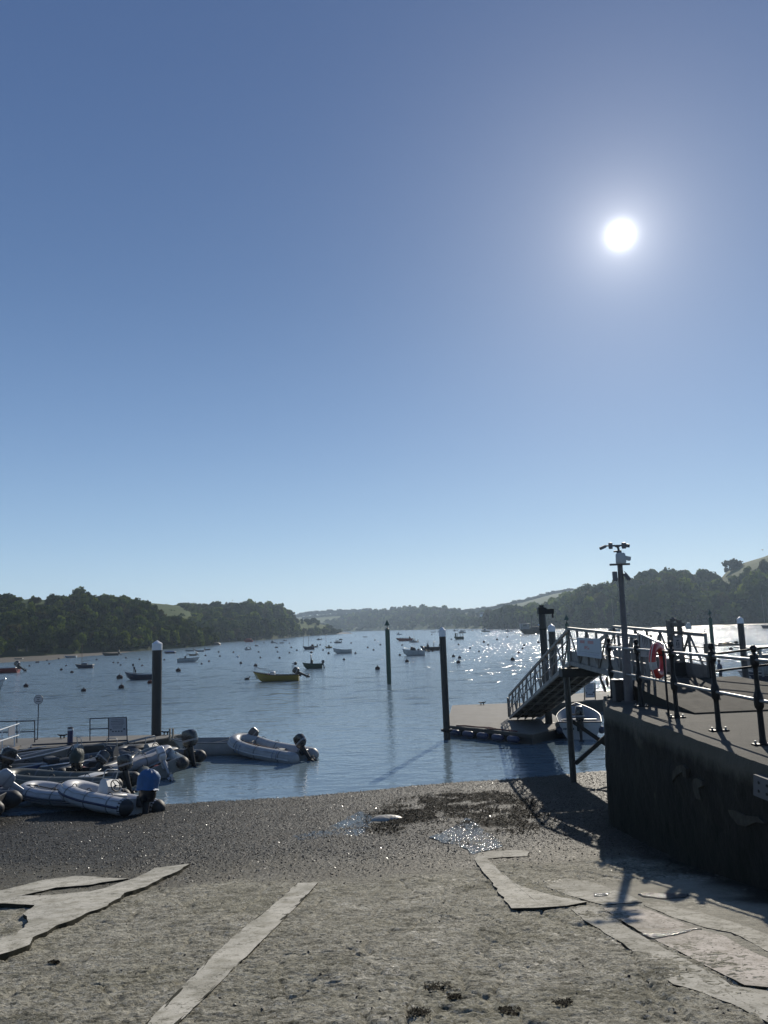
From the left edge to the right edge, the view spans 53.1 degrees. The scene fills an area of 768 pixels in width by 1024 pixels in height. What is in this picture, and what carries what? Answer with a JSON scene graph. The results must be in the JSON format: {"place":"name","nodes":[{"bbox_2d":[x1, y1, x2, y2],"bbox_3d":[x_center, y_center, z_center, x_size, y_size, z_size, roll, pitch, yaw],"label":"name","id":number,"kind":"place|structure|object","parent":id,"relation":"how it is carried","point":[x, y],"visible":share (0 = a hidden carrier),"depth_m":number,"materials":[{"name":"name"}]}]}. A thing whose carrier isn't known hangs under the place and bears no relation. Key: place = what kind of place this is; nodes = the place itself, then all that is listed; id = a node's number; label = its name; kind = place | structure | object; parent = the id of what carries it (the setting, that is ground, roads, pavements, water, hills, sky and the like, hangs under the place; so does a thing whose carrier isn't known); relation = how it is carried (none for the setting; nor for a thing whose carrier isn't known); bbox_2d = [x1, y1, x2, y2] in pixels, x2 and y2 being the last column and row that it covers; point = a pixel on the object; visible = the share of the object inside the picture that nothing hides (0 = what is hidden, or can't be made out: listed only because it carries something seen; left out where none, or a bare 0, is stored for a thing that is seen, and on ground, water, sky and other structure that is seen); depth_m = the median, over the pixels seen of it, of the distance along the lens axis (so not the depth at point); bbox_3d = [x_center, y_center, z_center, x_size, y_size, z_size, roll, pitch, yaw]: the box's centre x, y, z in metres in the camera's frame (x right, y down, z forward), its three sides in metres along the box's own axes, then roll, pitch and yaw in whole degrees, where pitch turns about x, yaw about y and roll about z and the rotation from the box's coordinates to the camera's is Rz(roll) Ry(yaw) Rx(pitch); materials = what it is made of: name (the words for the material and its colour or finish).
{"place":"outdoors","nodes":[
{"label":"outdoors","id":0,"kind":"place"},
{"bbox_2d":[0,651,133,662],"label":"beach","id":1,"kind":"structure","parent":0,"point":[32,658],"depth_m":212.65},
{"bbox_2d":[0,625,209,657],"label":"hill","id":2,"kind":"structure","parent":0,"point":[87,648],"depth_m":242.51,"materials":[{"name":"grass"},{"name":"leaf"}]},
{"bbox_2d":[12,637,24,651],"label":"tree","id":3,"kind":"object","parent":2,"relation":"on","point":[18,642],"visible":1,"depth_m":222.41,"materials":[{"name":"green plant"}]},
{"bbox_2d":[78,632,86,645],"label":"tree","id":4,"kind":"object","parent":2,"relation":"on","point":[82,638],"visible":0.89,"depth_m":246.28,"materials":[{"name":"green plant"}]},
{"bbox_2d":[0,589,218,654],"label":"woodland","id":5,"kind":"object","parent":2,"relation":"on","point":[13,624],"visible":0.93,"depth_m":277.12,"materials":[{"name":"green plant"}]},
{"bbox_2d":[151,603,191,618],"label":"field","id":6,"kind":"structure","parent":0,"point":[166,608],"depth_m":453.14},
{"bbox_2d":[219,631,336,641],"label":"hill","id":7,"kind":"structure","parent":0,"point":[264,637],"depth_m":483.20,"materials":[{"name":"plant"}]},
{"bbox_2d":[168,598,341,639],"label":"woodland","id":8,"kind":"object","parent":7,"relation":"on","point":[270,617],"visible":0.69,"depth_m":509.88,"materials":[{"name":"green plant"}]},
{"bbox_2d":[298,619,330,630],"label":"field","id":9,"kind":"structure","parent":0,"point":[305,625],"depth_m":700.78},
{"bbox_2d":[298,615,339,622],"bbox_3d":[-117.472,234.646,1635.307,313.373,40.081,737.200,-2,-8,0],"label":"hill","id":10,"kind":"structure","parent":0,"point":[322,619],"depth_m":1547.97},
{"bbox_2d":[302,613,351,618],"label":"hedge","id":11,"kind":"object","parent":10,"relation":"on","point":[325,615],"visible":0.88,"depth_m":1581.69,"materials":[{"name":"green plant"}]},
{"bbox_2d":[295,608,372,617],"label":"hedge","id":12,"kind":"object","parent":10,"relation":"on","point":[321,612],"visible":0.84,"depth_m":1731.71,"materials":[{"name":"green plant"}]},
{"bbox_2d":[0,771,767,1023],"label":"slipway ground","id":13,"kind":"structure","parent":0,"point":[486,964],"depth_m":8.38,"materials":[{"name":"stone"}]},
{"bbox_2d":[0,790,22,814],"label":"inflatable boat","id":14,"kind":"object","parent":13,"relation":"on","point":[11,798],"visible":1,"depth_m":22.24,"materials":[{"name":"black rubber"}]},
{"bbox_2d":[0,876,127,896],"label":"concrete path","id":15,"kind":"structure","parent":13,"relation":"on","point":[41,886],"depth_m":12.04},
{"bbox_2d":[0,864,189,960],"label":"concrete path","id":16,"kind":"structure","parent":13,"relation":"on","point":[44,915],"depth_m":10.24,"materials":[{"name":"concrete"}]},
{"bbox_2d":[58,769,165,816],"bbox_3d":[-8.071,8.353,22.664,3.711,1.819,1.761,-3,-20,30],"label":"inflatable boat","id":17,"kind":"object","parent":13,"relation":"on","point":[109,797],"visible":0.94,"depth_m":22.03,"materials":[{"name":"white rubber"}]},
{"bbox_2d":[145,882,317,1023],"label":"concrete path","id":18,"kind":"structure","parent":13,"relation":"on","point":[203,981],"depth_m":7.09,"materials":[{"name":"concrete"}]},
{"bbox_2d":[0,772,661,893],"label":"shingle","id":19,"kind":"object","parent":13,"relation":"on","point":[277,824],"visible":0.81,"depth_m":17.59,"materials":[{"name":"gravel"}]},
{"bbox_2d":[293,811,372,839],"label":"puddle","id":20,"kind":"object","parent":19,"relation":"on","point":[346,822],"visible":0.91,"depth_m":17.79,"materials":[{"name":"clear liquid"}]},
{"bbox_2d":[559,667,617,781],"bbox_3d":[6.836,7.208,24.409,2.202,4.496,0.438,-2,-9,-3],"label":"support frame","id":21,"kind":"object","parent":19,"relation":"on","point":[566,674],"visible":0.44,"depth_m":24.43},
{"bbox_2d":[2,857,740,1023],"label":"grit","id":22,"kind":"object","parent":13,"relation":"on","point":[628,975],"visible":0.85,"depth_m":6.90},
{"bbox_2d":[371,815,402,821],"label":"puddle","id":23,"kind":"object","parent":13,"relation":"on","point":[383,818],"visible":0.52,"depth_m":18.47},
{"bbox_2d":[406,1005,430,1017],"bbox_3d":[0.240,3.478,5.348,0.181,0.052,0.161,-2,-8,0],"label":"seaweed clump","id":24,"kind":"object","parent":13,"relation":"on","point":[419,1011],"visible":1,"depth_m":5.34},
{"bbox_2d":[423,980,452,991],"bbox_3d":[0.419,3.672,5.964,0.231,0.054,0.195,-2,-8,0],"label":"seaweed clump","id":25,"kind":"object","parent":13,"relation":"on","point":[432,986],"visible":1,"depth_m":5.96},
{"bbox_2d":[359,789,570,835],"bbox_3d":[1.825,7.471,19.366,5.012,0.828,8.377,-2,-8,0],"label":"seaweed","id":26,"kind":"object","parent":13,"relation":"on","point":[498,800],"visible":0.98,"depth_m":19.07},
{"bbox_2d":[429,818,502,853],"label":"puddle","id":27,"kind":"object","parent":13,"relation":"on","point":[443,838],"visible":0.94,"depth_m":15.48,"materials":[{"name":"grey liquid"}]},
{"bbox_2d":[498,1005,520,1015],"bbox_3d":[0.878,3.485,5.362,0.168,0.072,0.151,-2,-8,0],"label":"seaweed clump","id":28,"kind":"object","parent":13,"relation":"on","point":[506,1009],"visible":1,"depth_m":5.36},
{"bbox_2d":[475,850,586,911],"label":"concrete path","id":29,"kind":"structure","parent":13,"relation":"on","point":[516,897],"depth_m":10.05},
{"bbox_2d":[551,997,573,1005],"bbox_3d":[1.271,3.485,5.478,0.158,0.053,0.135,-2,-8,0],"label":"seaweed clump","id":30,"kind":"object","parent":13,"relation":"on","point":[561,1001],"visible":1,"depth_m":5.47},
{"bbox_2d":[546,878,641,904],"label":"concrete slab","id":31,"kind":"structure","parent":13,"relation":"on","point":[582,890],"depth_m":9.91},
{"bbox_2d":[638,892,687,898],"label":"puddle","id":32,"kind":"object","parent":13,"relation":"on","point":[660,895],"visible":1,"depth_m":9.46,"materials":[{"name":"clear liquid"}]},
{"bbox_2d":[571,906,767,1023],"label":"concrete slab","id":33,"kind":"structure","parent":13,"relation":"on","point":[629,939],"depth_m":6.02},
{"bbox_2d":[603,696,767,890],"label":"quay wall","id":34,"kind":"structure","parent":13,"relation":"on","point":[680,789],"depth_m":12.34,"materials":[{"name":"concrete"}]},
{"bbox_2d":[610,679,623,701],"bbox_3d":[5.426,4.099,17.688,0.330,0.500,0.330,-2,-8,0],"label":"storage box","id":35,"kind":"object","parent":34,"relation":"on","point":[617,690],"visible":0.58,"depth_m":17.55,"materials":[{"name":"metal"}]},
{"bbox_2d":[599,542,636,702],"bbox_3d":[5.428,2.517,17.642,0.697,3.655,0.377,-5,-9,20],"label":"camera pole","id":36,"kind":"object","parent":34,"relation":"on","point":[621,558],"visible":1,"depth_m":17.61,"materials":[{"name":"metal"}]},
{"bbox_2d":[638,635,655,686],"bbox_3d":[6.111,3.599,17.842,0.063,1.485,0.623,-1,-9,-8],"label":"notice board","id":37,"kind":"object","parent":34,"relation":"on","point":[645,643],"visible":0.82,"depth_m":17.97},
{"bbox_2d":[656,650,669,715],"bbox_3d":[5.294,3.288,14.770,0.264,1.250,0.041,-6,-9,23],"label":"lifebuoy stand","id":38,"kind":"object","parent":34,"relation":"on","point":[666,688],"visible":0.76,"depth_m":14.71,"materials":[{"name":"black metal"}]},
{"bbox_2d":[649,641,666,680],"bbox_3d":[5.305,2.887,14.907,0.134,0.743,0.740,-9,-11,39],"label":"lifebuoy","id":39,"kind":"object","parent":38,"relation":"hanging from","point":[655,648],"visible":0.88,"depth_m":14.76,"materials":[{"name":"red plastic"}]},
{"bbox_2d":[604,638,767,745],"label":"railing","id":40,"kind":"object","parent":34,"relation":"on","point":[757,698],"visible":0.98,"depth_m":12.72,"materials":[{"name":"black metal"}]},
{"bbox_2d":[632,676,767,713],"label":"concrete ramp","id":41,"kind":"structure","parent":34,"relation":"on","point":[692,701],"depth_m":16.64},
{"bbox_2d":[703,643,767,677],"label":"railing","id":42,"kind":"object","parent":34,"relation":"on","point":[706,648],"visible":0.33,"depth_m":18.29,"materials":[{"name":"black metal"}]},
{"bbox_2d":[753,774,767,800],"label":"sign","id":43,"kind":"object","parent":34,"relation":"attached to","point":[760,785],"depth_m":9.56,"materials":[{"name":"metal"}]},
{"bbox_2d":[604,906,767,989],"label":"concrete slab","id":44,"kind":"structure","parent":13,"relation":"on","point":[639,920],"depth_m":7.01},
{"bbox_2d":[641,928,701,939],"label":"puddle","id":45,"kind":"object","parent":44,"relation":"on","point":[653,936],"visible":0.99,"depth_m":7.43,"materials":[{"name":"clear liquid"}]},
{"bbox_2d":[644,903,767,951],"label":"concrete slab","id":46,"kind":"structure","parent":13,"relation":"on","point":[753,936],"depth_m":7.81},
{"bbox_2d":[0,624,767,816],"bbox_3d":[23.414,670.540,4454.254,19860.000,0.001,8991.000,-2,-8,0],"label":"water","id":47,"kind":"structure","parent":0,"point":[357,721],"depth_m":55.78,"materials":[{"name":"blue liquid"}]},
{"bbox_2d":[0,768,24,810],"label":"inflatable boat","id":48,"kind":"object","parent":47,"relation":"on","point":[7,778],"visible":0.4,"depth_m":23.78,"materials":[{"name":"black rubber"}]},
{"bbox_2d":[0,661,26,672],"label":"motorboat","id":49,"kind":"object","parent":47,"relation":"on","point":[17,668],"visible":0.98,"depth_m":123.62,"materials":[{"name":"red paint"}]},
{"bbox_2d":[0,763,42,786],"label":"rowing boat","id":50,"kind":"object","parent":47,"relation":"on","point":[32,765],"visible":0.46,"depth_m":28.29,"materials":[{"name":"blue paint"}]},
{"bbox_2d":[0,746,70,764],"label":"inflatable boat","id":51,"kind":"object","parent":47,"relation":"on","point":[33,756],"visible":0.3,"depth_m":30.55,"materials":[{"name":"black rubber"}]},
{"bbox_2d":[0,736,115,770],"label":"inflatable boat","id":52,"kind":"object","parent":47,"relation":"on","point":[8,755],"visible":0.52,"depth_m":28.89,"materials":[{"name":"black rubber"}]},
{"bbox_2d":[9,754,139,792],"bbox_3d":[-10.785,9.029,26.300,5.070,1.430,1.860,-3,-12,10],"label":"inflatable boat","id":53,"kind":"object","parent":47,"relation":"on","point":[126,778],"visible":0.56,"depth_m":25.93,"materials":[{"name":"white rubber"}]},
{"bbox_2d":[20,781,130,806],"bbox_3d":[-9.883,8.902,24.190,3.681,0.739,1.662,-5,-14,20],"label":"inflatable boat","id":54,"kind":"object","parent":47,"relation":"on","point":[43,792],"visible":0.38,"depth_m":23.76,"materials":[{"name":"black rubber"}]},
{"bbox_2d":[75,643,93,667],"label":"sailing boat","id":55,"kind":"object","parent":47,"relation":"on","point":[84,665],"visible":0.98,"depth_m":131.56,"materials":[{"name":"white paint"}]},
{"bbox_2d":[0,734,180,756],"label":"pontoon","id":56,"kind":"object","parent":47,"relation":"on","point":[26,743],"visible":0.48,"depth_m":33.80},
{"bbox_2d":[0,723,20,751],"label":"access gangway","id":57,"kind":"object","parent":56,"relation":"attached to","point":[11,730],"visible":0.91,"depth_m":29.98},
{"bbox_2d":[0,720,34,742],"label":"railing","id":58,"kind":"object","parent":56,"relation":"on","point":[16,732],"visible":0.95,"depth_m":34.18,"materials":[{"name":"metal"}]},
{"bbox_2d":[34,695,42,739],"bbox_3d":[-15.756,9.340,35.039,0.424,1.983,0.057,-2,-8,0],"label":"sign post","id":59,"kind":"object","parent":56,"relation":"on","point":[38,699],"visible":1,"depth_m":35.11,"materials":[{"name":"metal"}]},
{"bbox_2d":[67,727,73,744],"bbox_3d":[-13.408,9.561,32.874,0.280,0.744,0.276,-2,-8,0],"label":"service bollard","id":60,"kind":"object","parent":56,"relation":"on","point":[69,734],"visible":1,"depth_m":32.80,"materials":[{"name":"blue metal"}]},
{"bbox_2d":[30,740,128,747],"bbox_3d":[-12.872,9.821,32.564,4.128,0.130,0.447,-1,-9,-6],"label":"edge rail","id":61,"kind":"object","parent":56,"relation":"on","point":[78,742],"visible":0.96,"depth_m":32.71,"materials":[{"name":"paint"}]},
{"bbox_2d":[89,717,127,740],"bbox_3d":[-12.015,9.451,33.527,1.873,1.007,0.075,-4,-9,13],"label":"notice stand","id":62,"kind":"object","parent":56,"relation":"on","point":[117,726],"visible":0.98,"depth_m":33.44,"materials":[{"name":"paint"}]},
{"bbox_2d":[56,738,141,771],"bbox_3d":[-10.802,9.613,29.689,1.804,1.592,4.348,-3,-9,10],"label":"inflatable boat","id":63,"kind":"object","parent":47,"relation":"on","point":[76,757],"visible":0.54,"depth_m":28.08,"materials":[{"name":"black rubber"}]},
{"bbox_2d":[87,745,172,771],"bbox_3d":[-9.664,9.348,29.072,1.554,1.150,3.804,-22,-14,32],"label":"inflatable boat","id":64,"kind":"object","parent":47,"relation":"on","point":[147,758],"visible":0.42,"depth_m":28.49,"materials":[{"name":"black rubber"}]},
{"bbox_2d":[124,664,151,679],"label":"motorboat","id":65,"kind":"object","parent":47,"relation":"on","point":[135,676],"visible":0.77,"depth_m":91.54,"materials":[{"name":"blue paint"}]},
{"bbox_2d":[151,640,161,735],"bbox_3d":[-10.347,9.105,34.997,0.700,6.460,0.700,-2,-8,0],"label":"mooring pile","id":66,"kind":"object","parent":47,"relation":"in","point":[156,716],"visible":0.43,"depth_m":35.00,"materials":[{"name":"wood"}]},
{"bbox_2d":[134,745,188,780],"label":"inflatable boat","id":67,"kind":"object","parent":47,"relation":"on","point":[169,765],"visible":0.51,"depth_m":28.11,"materials":[{"name":"black rubber"}]},
{"bbox_2d":[118,729,205,766],"bbox_3d":[-9.163,9.749,31.328,4.321,1.835,1.910,-6,-9,26],"label":"inflatable boat","id":68,"kind":"object","parent":47,"relation":"on","point":[189,737],"visible":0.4,"depth_m":30.81,"materials":[{"name":"black rubber"}]},
{"bbox_2d":[177,654,198,662],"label":"motorboat","id":69,"kind":"object","parent":47,"relation":"on","point":[185,659],"visible":0.99,"depth_m":143.06,"materials":[{"name":"white wood"}]},
{"bbox_2d":[172,727,258,755],"bbox_3d":[-7.085,10.020,33.502,4.373,1.185,1.653,-3,-9,4],"label":"inflatable boat","id":70,"kind":"object","parent":47,"relation":"on","point":[207,746],"visible":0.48,"depth_m":32.95,"materials":[{"name":"black rubber"}]},
{"bbox_2d":[227,733,318,763],"bbox_3d":[-4.634,9.688,32.035,4.631,1.245,1.844,-3,-8,34],"label":"inflatable boat","id":71,"kind":"object","parent":47,"relation":"on","point":[262,748],"visible":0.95,"depth_m":31.48,"materials":[{"name":"rubber"}]},
{"bbox_2d":[253,662,309,681],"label":"motorboat","id":72,"kind":"object","parent":47,"relation":"on","point":[272,675],"visible":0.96,"depth_m":80.11,"materials":[{"name":"yellow paint"}]},
{"bbox_2d":[302,651,324,668],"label":"motorboat","id":73,"kind":"object","parent":47,"relation":"on","point":[311,665],"visible":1,"depth_m":103.66,"materials":[{"name":"green paint"}]},
{"bbox_2d":[333,648,351,653],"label":"motorboat","id":74,"kind":"object","parent":47,"relation":"on","point":[339,651],"visible":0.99,"depth_m":161.64,"materials":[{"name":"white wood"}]},
{"bbox_2d":[384,620,390,683],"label":"channel beacon","id":75,"kind":"object","parent":47,"relation":"in","point":[388,654],"visible":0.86,"depth_m":71.20,"materials":[{"name":"green metal"}]},
{"bbox_2d":[402,647,429,655],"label":"speedboat","id":76,"kind":"object","parent":47,"relation":"on","point":[412,651],"visible":1,"depth_m":136.27,"materials":[{"name":"white plastic"}]},
{"bbox_2d":[439,627,452,739],"bbox_3d":[2.835,8.653,35.575,0.570,6.616,0.570,-2,-8,0],"label":"mooring pile","id":77,"kind":"object","parent":47,"relation":"in","point":[446,729],"visible":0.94,"depth_m":35.55,"materials":[{"name":"wood"}]},
{"bbox_2d":[449,703,564,744],"bbox_3d":[6.004,10.893,39.401,5.960,0.800,13.283,-2,-8,0],"label":"pontoon","id":78,"kind":"object","parent":47,"relation":"on","point":[535,730],"visible":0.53,"depth_m":36.80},
{"bbox_2d":[456,725,517,731],"bbox_3d":[4.710,9.851,35.108,0.521,0.072,3.611,5,-11,-38],"label":"pontoon edge","id":79,"kind":"object","parent":78,"relation":"on","point":[490,728],"visible":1,"depth_m":34.88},
{"bbox_2d":[491,734,503,740],"bbox_3d":[5.031,9.970,34.015,0.280,0.280,0.680,5,-11,-40],"label":"fender","id":80,"kind":"object","parent":78,"relation":"attached to","point":[497,737],"visible":1,"depth_m":33.88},
{"bbox_2d":[507,736,519,742],"bbox_3d":[5.607,9.849,33.342,0.280,0.280,0.680,5,-11,-40],"label":"fender","id":81,"kind":"object","parent":78,"relation":"attached to","point":[514,739],"visible":1,"depth_m":33.20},
{"bbox_2d":[507,625,709,719],"bbox_3d":[6.972,6.401,27.648,1.913,4.547,23.100,-2,-8,0],"label":"gangway","id":82,"kind":"object","parent":78,"relation":"on","point":[548,695],"visible":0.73,"depth_m":24.99,"materials":[{"name":"metal"}]},
{"bbox_2d":[576,637,601,658],"bbox_3d":[5.996,3.975,22.580,0.051,0.556,2.600,-2,-9,-1],"label":"notice board","id":83,"kind":"object","parent":82,"relation":"attached to","point":[589,647],"visible":1,"depth_m":22.40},
{"bbox_2d":[666,617,686,675],"bbox_3d":[7.561,3.473,19.806,0.419,1.508,0.300,-2,-8,0],"label":"gate frame","id":84,"kind":"object","parent":82,"relation":"on","point":[678,646],"visible":0.88,"depth_m":19.75,"materials":[{"name":"metal"}]},
{"bbox_2d":[520,620,539,633],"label":"barge","id":85,"kind":"object","parent":47,"relation":"on","point":[524,629],"visible":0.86,"depth_m":334.42,"materials":[{"name":"white"}]},
{"bbox_2d":[537,605,554,723],"bbox_3d":[7.827,8.173,36.480,0.845,7.487,0.599,-6,-9,25],"label":"mooring pile","id":86,"kind":"object","parent":47,"relation":"in","point":[542,611],"visible":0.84,"depth_m":36.72,"materials":[{"name":"metal"}]},
{"bbox_2d":[548,624,555,674],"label":"mooring pile","id":87,"kind":"object","parent":47,"relation":"in","point":[551,633],"visible":0.28,"depth_m":45.18,"materials":[{"name":"wood"}]},
{"bbox_2d":[556,702,603,740],"bbox_3d":[9.159,9.847,36.181,2.123,1.970,5.875,-4,-9,12],"label":"motor launch","id":88,"kind":"object","parent":47,"relation":"on","point":[588,718],"visible":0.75,"depth_m":34.01,"materials":[{"name":"blue paint"}]},
{"bbox_2d":[552,681,767,715],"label":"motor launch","id":89,"kind":"object","parent":47,"relation":"on","point":[596,704],"visible":0.05,"depth_m":43.59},
{"bbox_2d":[584,683,595,699],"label":"notice stand","id":90,"kind":"object","parent":89,"relation":"on","point":[589,690],"visible":0.96,"depth_m":44.00,"materials":[{"name":"white metal"}]},
{"bbox_2d":[707,610,714,650],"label":"channel beacon","id":91,"kind":"object","parent":47,"relation":"in","point":[711,629],"visible":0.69,"depth_m":89.02,"materials":[{"name":"black metal"}]},
{"bbox_2d":[715,641,738,645],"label":"raft","id":92,"kind":"object","parent":47,"relation":"on","point":[728,643],"visible":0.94,"depth_m":132.69,"materials":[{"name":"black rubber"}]},
{"bbox_2d":[737,617,748,677],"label":"mooring pile","id":93,"kind":"object","parent":47,"relation":"in","point":[741,636],"visible":0.41,"depth_m":50.85,"materials":[{"name":"wood"}]},
{"bbox_2d":[734,645,767,680],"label":"cabin launch","id":94,"kind":"object","parent":47,"relation":"on","point":[763,673],"visible":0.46,"depth_m":52.37,"materials":[{"name":"white paint"}]},
{"bbox_2d":[0,0,767,613],"label":"sky","id":95,"kind":"structure","parent":0,"point":[305,305],"materials":[{"name":"blue"}]},
{"bbox_2d":[342,591,571,631],"bbox_3d":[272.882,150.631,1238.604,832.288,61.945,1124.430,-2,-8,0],"label":"hill","id":96,"kind":"structure","parent":0,"point":[540,600],"depth_m":1098.75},
{"bbox_2d":[320,603,543,630],"bbox_3d":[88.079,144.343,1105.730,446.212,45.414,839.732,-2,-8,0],"label":"woodland","id":97,"kind":"object","parent":96,"relation":"on","point":[446,616],"visible":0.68,"depth_m":1239.48,"materials":[{"name":"green plant"}]},
{"bbox_2d":[463,588,573,612],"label":"hedge","id":98,"kind":"object","parent":96,"relation":"on","point":[524,600],"visible":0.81,"depth_m":1251.73,"materials":[{"name":"green plant"}]},
{"bbox_2d":[482,618,767,628],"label":"hill","id":99,"kind":"structure","parent":0,"point":[705,622],"depth_m":439.16,"materials":[{"name":"plant"}]},
{"bbox_2d":[614,602,629,621],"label":"tree","id":100,"kind":"object","parent":99,"relation":"on","point":[617,615],"visible":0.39,"depth_m":451.05,"materials":[{"name":"green plant"}]},
{"bbox_2d":[480,558,767,628],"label":"woodland","id":101,"kind":"object","parent":99,"relation":"on","point":[675,590],"visible":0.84,"depth_m":475.33,"materials":[{"name":"green plant"}]},
{"bbox_2d":[689,600,708,622],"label":"tree","id":102,"kind":"object","parent":99,"relation":"on","point":[699,607],"visible":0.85,"depth_m":436.60,"materials":[{"name":"green plant"}]},
{"bbox_2d":[736,598,755,620],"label":"tree","id":103,"kind":"object","parent":99,"relation":"on","point":[747,603],"visible":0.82,"depth_m":434.64,"materials":[{"name":"green plant"}]},
{"bbox_2d":[757,559,767,572],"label":"tree","id":104,"kind":"object","parent":99,"relation":"on","point":[763,565],"visible":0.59,"depth_m":500.27,"materials":[{"name":"green plant"}]},
{"bbox_2d":[564,623,767,628],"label":"mudflat","id":105,"kind":"structure","parent":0,"point":[717,625],"depth_m":412.31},
{"bbox_2d":[722,556,767,583],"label":"field","id":106,"kind":"structure","parent":0,"point":[753,564],"depth_m":570.88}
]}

